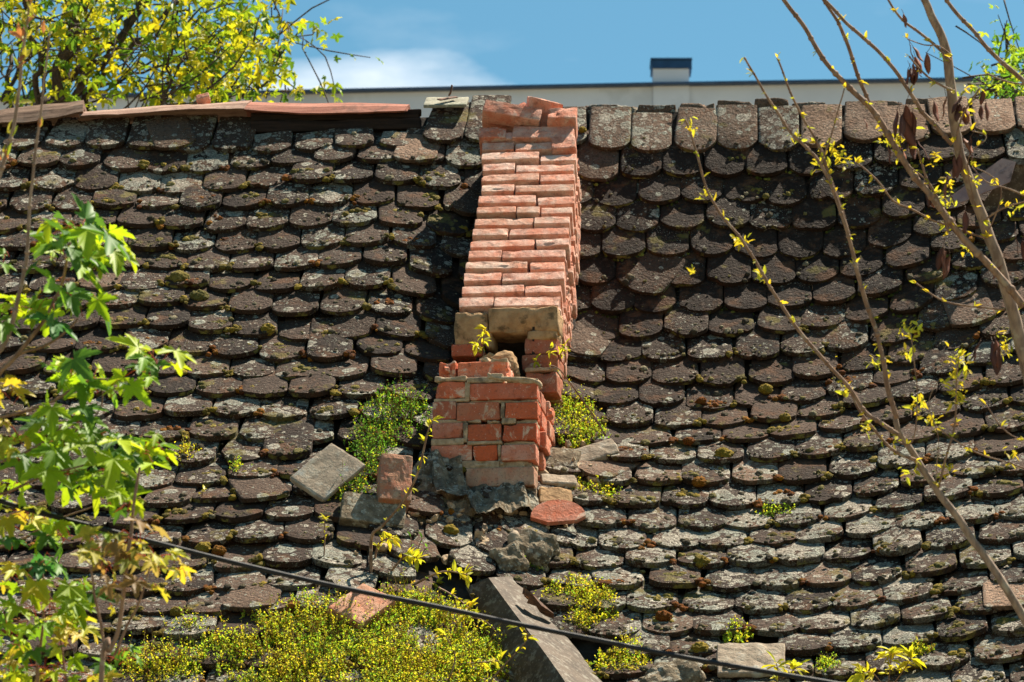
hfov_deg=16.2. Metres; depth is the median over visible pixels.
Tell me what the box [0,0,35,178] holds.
young shoot
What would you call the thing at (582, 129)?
moss cushion
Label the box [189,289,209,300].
moss cushion
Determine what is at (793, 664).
sprout
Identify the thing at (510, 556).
loose stone
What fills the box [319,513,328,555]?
sprout
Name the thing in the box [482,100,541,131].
loose brick
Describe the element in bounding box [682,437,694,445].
moss cushion
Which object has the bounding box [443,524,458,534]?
moss cushion
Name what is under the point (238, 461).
weed patch
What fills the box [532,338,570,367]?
sprout
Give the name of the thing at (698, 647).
moss cushion
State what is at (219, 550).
moss cushion
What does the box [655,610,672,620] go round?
moss cushion
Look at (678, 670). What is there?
loose stone
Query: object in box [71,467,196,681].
maple sapling
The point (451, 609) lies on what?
power cable
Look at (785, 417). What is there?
moss cushion
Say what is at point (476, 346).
sprout
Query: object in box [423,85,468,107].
ridge tile
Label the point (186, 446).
weed patch
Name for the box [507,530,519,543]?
loose stone
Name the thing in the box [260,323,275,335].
moss cushion
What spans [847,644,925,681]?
sprout
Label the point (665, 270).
loose tile
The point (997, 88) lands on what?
ash tree
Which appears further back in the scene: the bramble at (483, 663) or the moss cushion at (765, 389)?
the moss cushion at (765, 389)
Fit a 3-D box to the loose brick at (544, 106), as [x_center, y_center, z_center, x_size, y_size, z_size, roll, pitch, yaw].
[0.127,-0.982,15.562,0.168,0.154,0.120,4,-16,-15]
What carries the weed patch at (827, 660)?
on the old house
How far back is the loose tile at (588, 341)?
14.87 m
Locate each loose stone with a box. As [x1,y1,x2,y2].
[339,492,405,527]
[481,353,494,358]
[488,541,528,571]
[490,350,519,376]
[505,527,560,572]
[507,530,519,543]
[538,487,571,503]
[540,474,576,487]
[545,447,580,468]
[577,438,618,460]
[637,658,705,681]
[716,642,785,677]
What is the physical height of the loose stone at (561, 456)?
0.118 m
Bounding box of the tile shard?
[530,500,585,525]
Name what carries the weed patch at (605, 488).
on the old house
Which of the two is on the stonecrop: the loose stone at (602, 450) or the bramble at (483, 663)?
the bramble at (483, 663)
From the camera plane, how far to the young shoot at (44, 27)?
9.01 m
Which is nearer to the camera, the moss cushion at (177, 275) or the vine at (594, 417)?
the vine at (594, 417)
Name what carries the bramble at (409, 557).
on the old house
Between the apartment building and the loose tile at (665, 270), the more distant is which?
the apartment building
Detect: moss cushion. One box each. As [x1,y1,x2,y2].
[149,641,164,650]
[169,270,189,281]
[169,606,183,615]
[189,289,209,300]
[194,541,210,552]
[211,545,225,555]
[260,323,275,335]
[290,169,298,172]
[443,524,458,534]
[578,126,586,132]
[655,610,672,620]
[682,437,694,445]
[690,641,708,652]
[691,476,706,487]
[692,555,710,567]
[696,397,706,404]
[713,447,733,457]
[758,383,773,394]
[779,412,790,421]
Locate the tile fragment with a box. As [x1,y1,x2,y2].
[196,93,210,103]
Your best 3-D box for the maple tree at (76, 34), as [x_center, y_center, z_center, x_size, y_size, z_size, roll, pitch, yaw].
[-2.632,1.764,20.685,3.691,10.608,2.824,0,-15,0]
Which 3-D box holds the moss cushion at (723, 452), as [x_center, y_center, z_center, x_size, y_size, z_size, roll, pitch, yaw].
[0.827,0.446,14.057,0.083,0.066,0.065,0,-15,0]
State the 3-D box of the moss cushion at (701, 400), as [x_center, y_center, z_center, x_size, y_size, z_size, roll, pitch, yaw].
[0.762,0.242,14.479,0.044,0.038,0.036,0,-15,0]
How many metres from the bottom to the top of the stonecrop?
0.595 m
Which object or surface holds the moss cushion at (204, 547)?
on the old house
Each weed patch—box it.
[174,430,201,467]
[228,456,252,471]
[327,457,370,500]
[337,374,431,499]
[525,556,544,570]
[533,570,619,628]
[551,375,611,448]
[573,475,621,497]
[585,619,651,679]
[719,616,753,642]
[755,499,794,517]
[812,651,841,671]
[902,634,936,656]
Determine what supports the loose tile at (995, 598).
on the old house
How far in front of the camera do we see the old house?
14.51 m
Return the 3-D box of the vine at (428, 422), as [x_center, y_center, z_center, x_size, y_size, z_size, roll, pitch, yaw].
[-0.384,0.553,12.867,0.078,0.529,0.396,12,-19,-39]
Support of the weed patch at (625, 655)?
on the old house
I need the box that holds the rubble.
[319,439,619,564]
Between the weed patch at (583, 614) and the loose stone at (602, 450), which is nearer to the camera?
the weed patch at (583, 614)
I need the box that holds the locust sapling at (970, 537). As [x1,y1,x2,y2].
[678,52,1023,625]
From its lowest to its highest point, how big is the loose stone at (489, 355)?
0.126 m
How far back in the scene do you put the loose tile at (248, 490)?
13.41 m
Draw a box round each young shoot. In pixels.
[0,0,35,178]
[0,20,57,353]
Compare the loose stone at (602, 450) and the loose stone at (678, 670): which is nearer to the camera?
the loose stone at (678, 670)
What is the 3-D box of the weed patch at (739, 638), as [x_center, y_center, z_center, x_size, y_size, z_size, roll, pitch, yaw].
[0.803,1.036,12.855,0.126,0.124,0.117,12,-19,-37]
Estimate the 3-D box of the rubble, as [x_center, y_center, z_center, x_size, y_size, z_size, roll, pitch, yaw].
[-0.052,0.626,13.518,1.350,0.836,0.581,14,-21,-43]
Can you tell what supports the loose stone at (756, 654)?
on the old house
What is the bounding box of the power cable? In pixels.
[0,498,837,681]
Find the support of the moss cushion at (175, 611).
on the old house
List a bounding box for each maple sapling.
[0,479,143,681]
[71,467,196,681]
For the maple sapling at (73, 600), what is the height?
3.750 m
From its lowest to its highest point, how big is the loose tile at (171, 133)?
0.226 m
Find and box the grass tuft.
[407,531,427,555]
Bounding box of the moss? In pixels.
[0,123,1023,681]
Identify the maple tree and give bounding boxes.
[0,0,383,111]
[0,193,196,518]
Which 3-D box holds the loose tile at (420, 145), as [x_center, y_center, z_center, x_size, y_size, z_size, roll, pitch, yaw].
[-0.411,-0.839,15.697,0.190,0.198,0.228,-3,-15,11]
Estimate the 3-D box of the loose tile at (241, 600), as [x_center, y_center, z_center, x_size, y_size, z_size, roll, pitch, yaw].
[-0.914,0.900,12.747,0.190,0.159,0.245,-3,-15,11]
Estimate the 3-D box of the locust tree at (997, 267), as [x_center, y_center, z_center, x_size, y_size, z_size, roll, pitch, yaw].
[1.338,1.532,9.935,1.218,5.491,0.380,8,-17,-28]
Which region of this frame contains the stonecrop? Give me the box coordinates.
[110,566,514,681]
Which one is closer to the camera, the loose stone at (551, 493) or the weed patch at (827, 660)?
the weed patch at (827, 660)
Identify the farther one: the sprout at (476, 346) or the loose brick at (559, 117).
the loose brick at (559, 117)
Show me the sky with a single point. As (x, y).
(419, 43)
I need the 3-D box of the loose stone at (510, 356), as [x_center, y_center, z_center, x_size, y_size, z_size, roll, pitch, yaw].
[-0.033,0.101,14.209,0.131,0.122,0.142,0,-15,0]
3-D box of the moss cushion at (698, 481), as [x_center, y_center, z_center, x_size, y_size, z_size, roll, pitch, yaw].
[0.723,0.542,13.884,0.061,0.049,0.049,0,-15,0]
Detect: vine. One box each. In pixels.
[369,415,444,572]
[549,362,605,434]
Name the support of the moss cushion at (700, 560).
on the old house
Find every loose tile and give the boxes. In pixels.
[145,115,195,150]
[222,579,283,611]
[228,476,289,502]
[393,134,440,162]
[569,320,611,357]
[577,460,639,478]
[625,251,687,295]
[942,287,995,327]
[982,580,1023,610]
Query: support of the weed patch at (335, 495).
on the old house
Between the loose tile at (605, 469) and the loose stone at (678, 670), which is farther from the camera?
the loose tile at (605, 469)
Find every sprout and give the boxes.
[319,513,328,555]
[469,324,490,355]
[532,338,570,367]
[761,650,810,681]
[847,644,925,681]
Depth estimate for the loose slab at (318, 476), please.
13.43 m
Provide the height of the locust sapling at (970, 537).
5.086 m
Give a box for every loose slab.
[290,443,364,501]
[328,583,394,629]
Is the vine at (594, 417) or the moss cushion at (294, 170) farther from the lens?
the moss cushion at (294, 170)
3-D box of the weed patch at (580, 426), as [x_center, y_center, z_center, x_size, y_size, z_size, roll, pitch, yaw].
[0.259,0.303,14.349,0.275,0.375,0.340,0,-15,0]
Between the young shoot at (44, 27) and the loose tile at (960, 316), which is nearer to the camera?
the young shoot at (44, 27)
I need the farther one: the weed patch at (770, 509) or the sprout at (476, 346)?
the sprout at (476, 346)
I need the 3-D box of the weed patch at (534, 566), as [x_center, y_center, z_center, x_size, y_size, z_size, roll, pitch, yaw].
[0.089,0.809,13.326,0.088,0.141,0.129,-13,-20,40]
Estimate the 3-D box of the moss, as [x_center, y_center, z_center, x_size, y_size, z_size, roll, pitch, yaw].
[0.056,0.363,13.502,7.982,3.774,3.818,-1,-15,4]
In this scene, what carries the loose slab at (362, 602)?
on the old house
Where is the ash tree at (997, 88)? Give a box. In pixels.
[926,0,1023,100]
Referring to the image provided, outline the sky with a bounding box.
[0,0,1023,98]
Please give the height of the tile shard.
0.111 m
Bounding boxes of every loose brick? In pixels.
[376,454,412,512]
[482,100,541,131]
[525,96,562,126]
[547,107,577,140]
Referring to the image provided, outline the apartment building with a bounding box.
[0,58,987,116]
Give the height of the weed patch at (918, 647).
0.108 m
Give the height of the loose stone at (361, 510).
0.160 m
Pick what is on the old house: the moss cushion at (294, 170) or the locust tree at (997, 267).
the moss cushion at (294, 170)
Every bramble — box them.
[373,531,480,618]
[434,606,538,681]
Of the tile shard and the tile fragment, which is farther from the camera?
the tile fragment
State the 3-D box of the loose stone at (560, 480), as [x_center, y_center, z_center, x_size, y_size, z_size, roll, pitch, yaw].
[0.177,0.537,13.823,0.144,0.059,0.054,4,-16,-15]
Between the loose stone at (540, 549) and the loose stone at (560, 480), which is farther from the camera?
the loose stone at (560, 480)
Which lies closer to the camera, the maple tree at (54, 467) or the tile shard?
the maple tree at (54, 467)
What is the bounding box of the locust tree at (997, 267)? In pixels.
[782,0,1023,381]
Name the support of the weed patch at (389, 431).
on the old house
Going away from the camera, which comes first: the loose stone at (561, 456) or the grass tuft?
the grass tuft
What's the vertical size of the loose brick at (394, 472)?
0.225 m
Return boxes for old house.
[0,95,1023,681]

